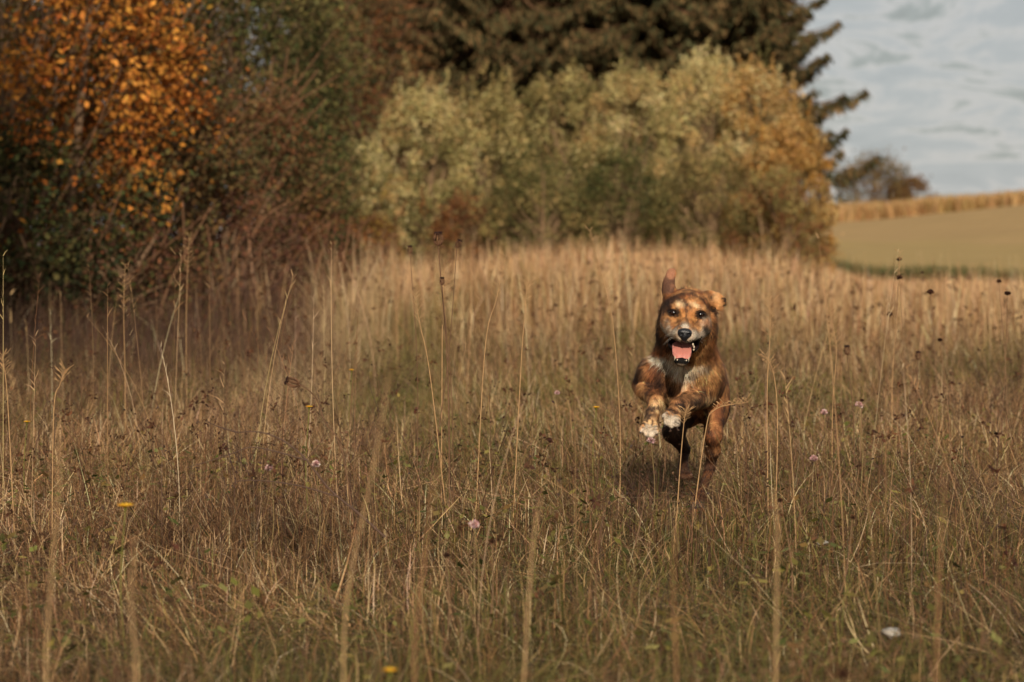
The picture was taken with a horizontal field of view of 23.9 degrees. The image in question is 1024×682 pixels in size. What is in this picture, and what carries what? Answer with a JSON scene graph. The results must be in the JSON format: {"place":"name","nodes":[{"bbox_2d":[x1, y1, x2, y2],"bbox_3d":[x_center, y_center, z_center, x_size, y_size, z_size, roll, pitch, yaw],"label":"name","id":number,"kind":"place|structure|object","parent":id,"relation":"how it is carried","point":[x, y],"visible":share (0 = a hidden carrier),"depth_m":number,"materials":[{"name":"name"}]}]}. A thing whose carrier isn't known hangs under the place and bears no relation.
{"place":"outdoors","nodes":[
{"label":"outdoors","id":0,"kind":"place"},
{"bbox_2d":[0,220,1023,474],"bbox_3d":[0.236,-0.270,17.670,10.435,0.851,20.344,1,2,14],"label":"meadow grass","id":1,"kind":"structure","parent":0,"point":[337,325],"depth_m":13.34,"materials":[{"name":"plant"}]},
{"bbox_2d":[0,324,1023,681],"bbox_3d":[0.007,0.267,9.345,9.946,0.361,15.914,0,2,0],"label":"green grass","id":2,"kind":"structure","parent":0,"point":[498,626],"depth_m":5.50,"materials":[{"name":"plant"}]},
{"bbox_2d":[0,289,1023,681],"bbox_3d":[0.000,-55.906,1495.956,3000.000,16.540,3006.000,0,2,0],"label":"ground","id":3,"kind":"structure","parent":0,"point":[458,607],"depth_m":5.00,"materials":[{"name":"brown plant"}]},
{"bbox_2d":[0,348,15,559],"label":"tall grass stalk","id":4,"kind":"object","parent":3,"relation":"on","point":[9,435],"depth_m":5.81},
{"bbox_2d":[45,425,59,681],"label":"tall grass stalk","id":5,"kind":"object","parent":3,"relation":"on","point":[47,632],"depth_m":2.71,"materials":[{"name":"plant"}]},
{"bbox_2d":[51,359,73,554],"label":"tall grass stalk","id":6,"kind":"object","parent":3,"relation":"on","point":[64,372],"depth_m":5.91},
{"bbox_2d":[0,97,136,327],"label":"dark green shrub","id":7,"kind":"object","parent":3,"relation":"on","point":[18,163],"visible":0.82,"depth_m":15.43,"materials":[{"name":"green plant"}]},
{"bbox_2d":[14,0,202,277],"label":"background tree","id":8,"kind":"object","parent":3,"relation":"on","point":[69,102],"visible":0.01,"depth_m":23.83,"materials":[{"name":"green plant"}]},
{"bbox_2d":[0,0,248,327],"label":"orange leaved tree","id":9,"kind":"object","parent":3,"relation":"on","point":[19,84],"visible":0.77,"depth_m":16.21,"materials":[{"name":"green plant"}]},
{"bbox_2d":[118,262,130,456],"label":"tall grass stalk","id":10,"kind":"object","parent":3,"relation":"on","point":[124,346],"depth_m":8.51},
{"bbox_2d":[117,502,133,665],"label":"yellow flower","id":11,"kind":"object","parent":3,"relation":"on","point":[125,505],"visible":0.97,"depth_m":4.37,"materials":[{"name":"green plant"}]},
{"bbox_2d":[130,537,136,681],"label":"tall grass stalk","id":12,"kind":"object","parent":3,"relation":"on","point":[134,647],"depth_m":2.61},
{"bbox_2d":[0,164,268,333],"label":"dead weed scrub","id":13,"kind":"object","parent":3,"relation":"on","point":[133,270],"visible":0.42,"depth_m":15.93,"materials":[{"name":"brown plant"}]},
{"bbox_2d":[0,0,279,261],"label":"background tree","id":14,"kind":"object","parent":3,"relation":"on","point":[206,40],"visible":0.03,"depth_m":22.63,"materials":[{"name":"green plant"}]},
{"bbox_2d":[35,0,265,305],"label":"yellow leaved shrub","id":15,"kind":"object","parent":3,"relation":"on","point":[217,168],"visible":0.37,"depth_m":17.35,"materials":[{"name":"green plant"}]},
{"bbox_2d":[3,0,298,226],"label":"background tree","id":16,"kind":"object","parent":3,"relation":"on","point":[206,9],"visible":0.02,"depth_m":27.89,"materials":[{"name":"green plant"}]},
{"bbox_2d":[0,0,374,263],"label":"dark green tree","id":17,"kind":"object","parent":3,"relation":"on","point":[261,20],"visible":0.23,"depth_m":20.54,"materials":[{"name":"green plant"}]},
{"bbox_2d":[184,232,194,425],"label":"tall grass stalk","id":18,"kind":"object","parent":3,"relation":"on","point":[188,248],"depth_m":9.50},
{"bbox_2d":[32,0,418,259],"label":"background tree","id":19,"kind":"object","parent":3,"relation":"on","point":[347,66],"visible":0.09,"depth_m":29.86,"materials":[{"name":"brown plant"}]},
{"bbox_2d":[97,40,373,308],"bbox_3d":[-2.218,-1.151,18.779,2.252,2.406,1.979,0,2,0],"label":"brown bramble shrub","id":20,"kind":"object","parent":3,"relation":"on","point":[269,121],"visible":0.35,"depth_m":18.69,"materials":[{"name":"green plant"}]},
{"bbox_2d":[118,0,383,268],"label":"mixed green tree","id":21,"kind":"object","parent":3,"relation":"on","point":[238,69],"visible":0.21,"depth_m":22.61,"materials":[{"name":"green plant"}]},
{"bbox_2d":[100,161,418,316],"bbox_3d":[-2.038,-0.610,18.082,2.682,1.656,1.755,0,2,0],"label":"purple brown scrub","id":22,"kind":"object","parent":3,"relation":"on","point":[224,235],"visible":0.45,"depth_m":18.05,"materials":[{"name":"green plant"}]},
{"bbox_2d":[264,464,273,551],"bbox_3d":[-0.584,0.415,5.820,0.023,0.238,0.024,0,2,0],"label":"clover","id":23,"kind":"object","parent":3,"relation":"on","point":[269,469],"visible":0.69,"depth_m":5.82,"materials":[{"name":"pink plant"}]},
{"bbox_2d":[186,421,385,537],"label":"dead twig","id":24,"kind":"object","parent":3,"relation":"on","point":[343,501],"visible":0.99,"depth_m":5.51,"materials":[{"name":"wood"}]},
{"bbox_2d":[211,57,379,294],"bbox_3d":[-2.066,-1.383,22.254,1.690,2.464,2.053,0,2,0],"label":"grey green shrub","id":25,"kind":"object","parent":3,"relation":"on","point":[314,124],"visible":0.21,"depth_m":22.27,"materials":[{"name":"green plant"}]},
{"bbox_2d":[244,8,367,195],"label":"spruce tree","id":26,"kind":"object","parent":3,"relation":"on","point":[290,87],"visible":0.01,"depth_m":48.05,"materials":[{"name":"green plant"}]},
{"bbox_2d":[173,0,441,268],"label":"background tree","id":27,"kind":"object","parent":3,"relation":"on","point":[374,91],"visible":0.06,"depth_m":34.76,"materials":[{"name":"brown plant"}]},
{"bbox_2d":[305,405,311,518],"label":"yellow flower","id":28,"kind":"object","parent":3,"relation":"on","point":[309,406],"visible":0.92,"depth_m":6.42,"materials":[{"name":"green plant"}]},
{"bbox_2d":[312,459,320,562],"bbox_3d":[-0.464,0.408,5.720,0.024,0.257,0.024,0,2,0],"label":"clover","id":29,"kind":"object","parent":3,"relation":"on","point":[315,463],"visible":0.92,"depth_m":5.72,"materials":[{"name":"pink plant"}]},
{"bbox_2d":[284,376,355,542],"bbox_3d":[-0.466,0.307,5.931,0.188,0.446,0.045,-1,2,-17],"label":"wild carrot","id":30,"kind":"object","parent":3,"relation":"on","point":[295,379],"visible":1,"depth_m":5.94,"materials":[{"name":"plant"}]},
{"bbox_2d":[282,201,409,292],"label":"russet shrub","id":31,"kind":"object","parent":3,"relation":"on","point":[355,219],"visible":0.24,"depth_m":22.28,"materials":[{"name":"brown plant"}]},
{"bbox_2d":[342,375,389,681],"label":"tall grass stalk","id":32,"kind":"object","parent":3,"relation":"on","point":[344,637],"depth_m":2.91,"materials":[{"name":"plant"}]},
{"bbox_2d":[328,124,408,261],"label":"willow bush","id":33,"kind":"object","parent":3,"relation":"on","point":[366,169],"visible":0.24,"depth_m":31.38,"materials":[{"name":"green plant"}]},
{"bbox_2d":[280,0,456,279],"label":"rust brown tree","id":34,"kind":"object","parent":3,"relation":"on","point":[377,35],"visible":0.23,"depth_m":37.80,"materials":[{"name":"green plant"}]},
{"bbox_2d":[341,151,415,274],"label":"willow bush","id":35,"kind":"object","parent":3,"relation":"on","point":[390,208],"visible":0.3,"depth_m":30.40,"materials":[{"name":"green plant"}]},
{"bbox_2d":[347,174,412,273],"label":"willow bush","id":36,"kind":"object","parent":3,"relation":"on","point":[385,230],"visible":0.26,"depth_m":29.08,"materials":[{"name":"green plant"}]},
{"bbox_2d":[248,0,531,261],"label":"spruce tree","id":37,"kind":"object","parent":3,"relation":"on","point":[377,48],"visible":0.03,"depth_m":43.66,"materials":[{"name":"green plant"}]},
{"bbox_2d":[405,245,417,483],"bbox_3d":[-0.302,0.096,7.208,0.033,0.764,0.030,2,3,39],"label":"wild carrot","id":38,"kind":"object","parent":3,"relation":"on","point":[410,249],"visible":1,"depth_m":7.21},
{"bbox_2d":[359,51,489,281],"bbox_3d":[-1.222,-2.340,33.391,1.993,3.330,1.732,0,2,0],"label":"willow bush","id":39,"kind":"object","parent":3,"relation":"on","point":[431,110],"visible":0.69,"depth_m":33.19,"materials":[{"name":"green plant"}]},
{"bbox_2d":[410,288,447,521],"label":"tall grass stalk","id":40,"kind":"object","parent":3,"relation":"on","point":[416,303],"depth_m":6.61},
{"bbox_2d":[413,440,445,681],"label":"tall grass stalk","id":41,"kind":"object","parent":3,"relation":"on","point":[415,634],"depth_m":2.71,"materials":[{"name":"plant"}]},
{"bbox_2d":[431,231,449,519],"bbox_3d":[-0.200,0.101,6.608,0.048,0.802,0.050,2,3,42],"label":"wild carrot","id":42,"kind":"object","parent":3,"relation":"on","point":[438,234],"visible":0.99,"depth_m":6.61,"materials":[{"name":"plant"}]},
{"bbox_2d":[436,259,451,513],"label":"tall grass stalk","id":43,"kind":"object","parent":3,"relation":"on","point":[442,362],"depth_m":6.81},
{"bbox_2d":[426,239,461,512],"bbox_3d":[-0.191,0.108,6.708,0.106,0.782,0.030,0,2,0],"label":"wild carrot","id":44,"kind":"object","parent":3,"relation":"on","point":[457,245],"visible":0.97,"depth_m":6.71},
{"bbox_2d":[441,552,449,669],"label":"dried flower","id":45,"kind":"object","parent":3,"relation":"on","point":[445,554],"visible":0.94,"depth_m":4.32,"materials":[{"name":"brown plant"}]},
{"bbox_2d":[438,277,453,519],"bbox_3d":[-0.179,0.167,6.510,0.044,0.679,0.026,0,2,0],"label":"wild carrot","id":46,"kind":"object","parent":3,"relation":"on","point":[441,281],"visible":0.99,"depth_m":6.51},
{"bbox_2d":[411,182,500,279],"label":"willow bush","id":47,"kind":"object","parent":3,"relation":"on","point":[463,207],"visible":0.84,"depth_m":31.85,"materials":[{"name":"brown plant"}]},
{"bbox_2d":[468,519,479,614],"bbox_3d":[-0.077,0.465,4.921,0.025,0.206,0.024,0,2,0],"label":"clover","id":48,"kind":"object","parent":3,"relation":"on","point":[473,523],"visible":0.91,"depth_m":4.92,"materials":[{"name":"pink plant"}]},
{"bbox_2d":[481,539,495,659],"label":"dried flower","id":49,"kind":"object","parent":3,"relation":"on","point":[492,542],"visible":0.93,"depth_m":4.42,"materials":[{"name":"brown plant"}]},
{"bbox_2d":[425,60,555,271],"bbox_3d":[-0.391,-2.405,34.470,1.828,3.197,1.804,-2,3,-41],"label":"willow bush","id":50,"kind":"object","parent":3,"relation":"on","point":[494,105],"visible":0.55,"depth_m":34.17,"materials":[{"name":"green plant"}]},
{"bbox_2d":[475,253,511,516],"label":"tall grass stalk","id":51,"kind":"object","parent":3,"relation":"on","point":[503,266],"depth_m":6.51,"materials":[{"name":"plant"}]},
{"bbox_2d":[492,236,497,402],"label":"dried flower","id":52,"kind":"object","parent":3,"relation":"on","point":[496,304],"visible":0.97,"depth_m":11.00,"materials":[{"name":"brown plant"}]},
{"bbox_2d":[334,0,656,269],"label":"spruce tree","id":53,"kind":"object","parent":3,"relation":"on","point":[479,33],"visible":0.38,"depth_m":41.81,"materials":[{"name":"green plant"}]},
{"bbox_2d":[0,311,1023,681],"bbox_3d":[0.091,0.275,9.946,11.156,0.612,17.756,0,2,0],"label":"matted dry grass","id":54,"kind":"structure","parent":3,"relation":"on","point":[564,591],"depth_m":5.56,"materials":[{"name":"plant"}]},
{"bbox_2d":[0,294,1023,681],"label":"dead herb stems","id":55,"kind":"object","parent":3,"relation":"on","point":[412,456],"visible":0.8,"depth_m":7.23,"materials":[{"name":"brown plant"}]},
{"bbox_2d":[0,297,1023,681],"bbox_3d":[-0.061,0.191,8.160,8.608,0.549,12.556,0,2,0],"label":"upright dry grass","id":56,"kind":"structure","parent":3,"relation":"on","point":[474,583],"depth_m":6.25,"materials":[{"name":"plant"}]},
{"bbox_2d":[0,354,1023,681],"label":"herb leaves","id":57,"kind":"object","parent":3,"relation":"on","point":[248,604],"visible":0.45,"depth_m":5.62,"materials":[{"name":"green plant"}]},
{"bbox_2d":[0,225,1023,681],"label":"flowering grass stalks","id":58,"kind":"object","parent":3,"relation":"on","point":[610,325],"visible":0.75,"depth_m":7.67,"materials":[{"name":"plant"}]},
{"bbox_2d":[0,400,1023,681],"bbox_3d":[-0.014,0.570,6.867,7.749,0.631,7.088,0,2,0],"label":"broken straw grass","id":59,"kind":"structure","parent":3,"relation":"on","point":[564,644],"depth_m":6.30,"materials":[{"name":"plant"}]},
{"bbox_2d":[0,236,1023,681],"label":"brown seed heads","id":60,"kind":"object","parent":3,"relation":"on","point":[274,500],"visible":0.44,"depth_m":10.13,"materials":[{"name":"plant"}]},
{"bbox_2d":[512,278,535,523],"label":"tall grass stalk","id":61,"kind":"object","parent":3,"relation":"on","point":[525,301],"depth_m":6.41,"materials":[{"name":"plant"}]},
{"bbox_2d":[523,500,541,681],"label":"tall grass stalk","id":62,"kind":"object","parent":3,"relation":"on","point":[526,636],"depth_m":3.01,"materials":[{"name":"plant"}]},
{"bbox_2d":[471,134,615,263],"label":"willow bush","id":63,"kind":"object","parent":3,"relation":"on","point":[559,204],"visible":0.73,"depth_m":32.35,"materials":[{"name":"green plant"}]},
{"bbox_2d":[493,56,621,266],"bbox_3d":[0.756,-2.514,34.943,2.087,3.221,1.888,0,2,0],"label":"willow bush","id":64,"kind":"object","parent":3,"relation":"on","point":[571,88],"visible":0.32,"depth_m":34.80,"materials":[{"name":"green plant"}]},
{"bbox_2d":[592,406,597,494],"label":"yellow flower","id":65,"kind":"object","parent":3,"relation":"on","point":[595,407],"visible":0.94,"depth_m":6.92,"materials":[{"name":"green plant"}]},
{"bbox_2d":[585,225,620,507],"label":"tall grass stalk","id":66,"kind":"object","parent":3,"relation":"on","point":[615,355],"depth_m":6.91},
{"bbox_2d":[562,135,690,264],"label":"willow bush","id":67,"kind":"object","parent":3,"relation":"on","point":[626,169],"visible":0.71,"depth_m":32.54,"materials":[{"name":"green plant"}]},
{"bbox_2d":[557,45,695,265],"bbox_3d":[1.718,-2.534,34.468,1.828,3.278,1.834,1,3,34],"label":"willow bush","id":68,"kind":"object","parent":3,"relation":"on","point":[654,108],"visible":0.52,"depth_m":34.34,"materials":[{"name":"green plant"}]},
{"bbox_2d":[646,437,655,536],"bbox_3d":[0.357,0.382,6.218,0.024,0.272,0.024,0,2,0],"label":"clover","id":69,"kind":"object","parent":3,"relation":"on","point":[651,440],"visible":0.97,"depth_m":6.22,"materials":[{"name":"pink plant"}]},
{"bbox_2d":[511,0,813,263],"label":"spruce tree","id":70,"kind":"object","parent":3,"relation":"on","point":[653,41],"visible":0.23,"depth_m":42.52,"materials":[{"name":"green plant"}]},
{"bbox_2d":[672,525,677,681],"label":"tall grass stalk","id":71,"kind":"object","parent":3,"relation":"on","point":[675,646],"depth_m":2.81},
{"bbox_2d":[631,268,730,515],"bbox_3d":[0.477,0.140,6.789,0.273,0.701,1.317,0,2,6],"label":"dog","id":72,"kind":"object","parent":3,"relation":"on","point":[683,366],"visible":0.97,"depth_m":6.38},
{"bbox_2d":[675,404,695,522],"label":"tall grass stalk","id":73,"kind":"object","parent":3,"relation":"on","point":[684,419],"depth_m":6.11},
{"bbox_2d":[635,127,752,266],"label":"willow bush","id":74,"kind":"object","parent":3,"relation":"on","point":[710,169],"visible":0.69,"depth_m":32.82,"materials":[{"name":"green plant"}]},
{"bbox_2d":[638,37,757,259],"bbox_3d":[2.737,-2.630,34.987,2.027,3.576,1.876,0,2,0],"label":"willow bush","id":75,"kind":"object","parent":3,"relation":"on","point":[714,73],"visible":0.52,"depth_m":34.65,"materials":[{"name":"green plant"}]},
{"bbox_2d":[563,4,835,257],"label":"spruce tree","id":76,"kind":"object","parent":3,"relation":"on","point":[830,133],"visible":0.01,"depth_m":45.49,"materials":[{"name":"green plant"}]},
{"bbox_2d":[691,393,751,536],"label":"tall grass stalk","id":77,"kind":"object","parent":3,"relation":"on","point":[721,405],"depth_m":6.13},
{"bbox_2d":[695,36,810,265],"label":"willow bush","id":78,"kind":"object","parent":3,"relation":"on","point":[749,82],"visible":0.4,"depth_m":34.20,"materials":[{"name":"green plant"}]},
{"bbox_2d":[626,0,882,256],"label":"spruce tree","id":79,"kind":"object","parent":3,"relation":"on","point":[757,14],"visible":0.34,"depth_m":42.60,"materials":[{"name":"green plant"}]},
{"bbox_2d":[760,291,779,513],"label":"tall grass stalk","id":80,"kind":"object","parent":3,"relation":"on","point":[767,389],"depth_m":6.21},
{"bbox_2d":[757,349,783,525],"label":"tall grass stalk","id":81,"kind":"object","parent":3,"relation":"on","point":[765,360],"depth_m":6.31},
{"bbox_2d":[771,487,777,681],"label":"tall grass stalk","id":82,"kind":"object","parent":3,"relation":"on","point":[776,610],"depth_m":2.91,"materials":[{"name":"plant"}]},
{"bbox_2d":[718,153,837,278],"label":"willow bush","id":83,"kind":"object","parent":3,"relation":"on","point":[784,208],"visible":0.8,"depth_m":32.43,"materials":[{"name":"green plant"}]},
{"bbox_2d":[777,498,792,619],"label":"dried flower","id":84,"kind":"object","parent":3,"relation":"on","point":[780,500],"visible":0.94,"depth_m":4.92,"materials":[{"name":"brown plant"}]},
{"bbox_2d":[740,81,847,280],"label":"willow bush","id":85,"kind":"object","parent":3,"relation":"on","point":[803,151],"visible":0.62,"depth_m":33.37,"materials":[{"name":"yellow plant"}]},
{"bbox_2d":[810,454,817,524],"bbox_3d":[0.788,0.405,6.320,0.024,0.219,0.024,0,2,0],"label":"clover","id":86,"kind":"object","parent":3,"relation":"on","point":[813,457],"visible":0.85,"depth_m":6.32,"materials":[{"name":"pink plant"}]},
{"bbox_2d":[820,409,827,492],"bbox_3d":[0.892,0.344,6.918,0.025,0.303,0.024,0,2,0],"label":"clover","id":87,"kind":"object","parent":3,"relation":"on","point":[823,411],"visible":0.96,"depth_m":6.92,"materials":[{"name":"pink plant"}]},
{"bbox_2d":[825,307,842,492],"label":"tall grass stalk","id":88,"kind":"object","parent":3,"relation":"on","point":[834,383],"depth_m":7.21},
{"bbox_2d":[835,667,849,681],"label":"dried flower","id":89,"kind":"object","parent":3,"relation":"on","point":[842,673],"visible":1,"depth_m":2.61,"materials":[{"name":"brown plant"}]},
{"bbox_2d":[830,515,855,624],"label":"dried flower","id":90,"kind":"object","parent":3,"relation":"on","point":[852,517],"visible":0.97,"depth_m":4.82,"materials":[{"name":"brown plant"}]},
{"bbox_2d":[842,345,854,494],"bbox_3d":[0.957,0.254,6.914,0.034,0.486,0.035,2,3,43],"label":"wild carrot","id":91,"kind":"object","parent":3,"relation":"on","point":[848,347],"visible":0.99,"depth_m":6.91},
{"bbox_2d":[851,399,863,512],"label":"dried flower","id":92,"kind":"object","parent":3,"relation":"on","point":[862,400],"visible":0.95,"depth_m":6.67,"materials":[{"name":"brown plant"}]},
{"bbox_2d":[855,401,862,516],"bbox_3d":[0.948,0.335,6.618,0.023,0.344,0.022,-1,2,-26],"label":"clover","id":93,"kind":"object","parent":3,"relation":"on","point":[860,404],"visible":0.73,"depth_m":6.62,"materials":[{"name":"pink plant"}]},
{"bbox_2d":[829,140,924,204],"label":"distant tree","id":94,"kind":"object","parent":3,"relation":"on","point":[877,174],"visible":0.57,"depth_m":270.78,"materials":[{"name":"brown plant"}]},
{"bbox_2d":[881,311,892,429],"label":"dried flower","id":95,"kind":"object","parent":3,"relation":"on","point":[891,313],"visible":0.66,"depth_m":9.01,"materials":[{"name":"brown plant"}]},
{"bbox_2d":[880,627,900,638],"bbox_3d":[0.700,0.540,4.468,0.039,0.022,0.028,0,2,0],"label":"stone","id":96,"kind":"object","parent":3,"relation":"on","point":[891,633],"visible":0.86,"depth_m":4.46,"materials":[{"name":"grey stone"}]},
{"bbox_2d":[885,257,901,448],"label":"dried flower","id":97,"kind":"object","parent":3,"relation":"on","point":[895,341],"visible":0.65,"depth_m":8.61,"materials":[{"name":"brown plant"}]},
{"bbox_2d":[891,250,903,457],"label":"tall grass stalk","id":98,"kind":"object","parent":3,"relation":"on","point":[898,287],"depth_m":8.40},
{"bbox_2d":[897,274,904,447],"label":"dried flower","id":99,"kind":"object","parent":3,"relation":"on","point":[899,277],"visible":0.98,"depth_m":8.41,"materials":[{"name":"brown plant"}]},
{"bbox_2d":[880,171,939,203],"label":"distant shrub","id":100,"kind":"object","parent":3,"relation":"on","point":[923,186],"visible":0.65,"depth_m":270.77,"materials":[{"name":"brown plant"}]},
{"bbox_2d":[904,351,922,505],"bbox_3d":[1.130,0.265,6.814,0.057,0.474,0.030,0,2,0],"label":"wild carrot","id":101,"kind":"object","parent":3,"relation":"on","point":[919,354],"visible":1,"depth_m":6.81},
{"bbox_2d":[826,255,1023,282],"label":"green verge plants","id":102,"kind":"object","parent":3,"relation":"on","point":[922,268],"visible":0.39,"depth_m":60.50,"materials":[{"name":"green plant"}]},
{"bbox_2d":[926,289,936,464],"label":"dried flower","id":103,"kind":"object","parent":3,"relation":"on","point":[930,291],"visible":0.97,"depth_m":8.01,"materials":[{"name":"brown plant"}]},
{"bbox_2d":[935,450,945,681],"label":"tall grass stalk","id":104,"kind":"object","parent":3,"relation":"on","point":[937,620],"depth_m":2.81,"materials":[{"name":"plant"}]},
{"bbox_2d":[938,338,950,483],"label":"dried flower","id":105,"kind":"object","parent":3,"relation":"on","point":[940,339],"visible":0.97,"depth_m":7.61,"materials":[{"name":"brown plant"}]},
{"bbox_2d":[996,279,1007,455],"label":"dried flower","id":106,"kind":"object","parent":3,"relation":"on","point":[998,280],"visible":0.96,"depth_m":8.21,"materials":[{"name":"brown plant"}]},
{"bbox_2d":[996,291,1010,461],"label":"dried flower","id":107,"kind":"object","parent":3,"relation":"on","point":[1007,293],"visible":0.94,"depth_m":7.91,"materials":[{"name":"brown plant"}]},
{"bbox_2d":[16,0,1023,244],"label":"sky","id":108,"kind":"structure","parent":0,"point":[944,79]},
{"bbox_2d":[172,205,1023,281],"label":"field","id":109,"kind":"structure","parent":0,"point":[985,236],"depth_m":154.06,"materials":[{"name":"plant"}]},
{"bbox_2d":[787,189,1023,221],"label":"maize crop","id":110,"kind":"object","parent":109,"relation":"on","point":[863,210],"visible":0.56,"depth_m":247.27,"materials":[{"name":"beige plant"}]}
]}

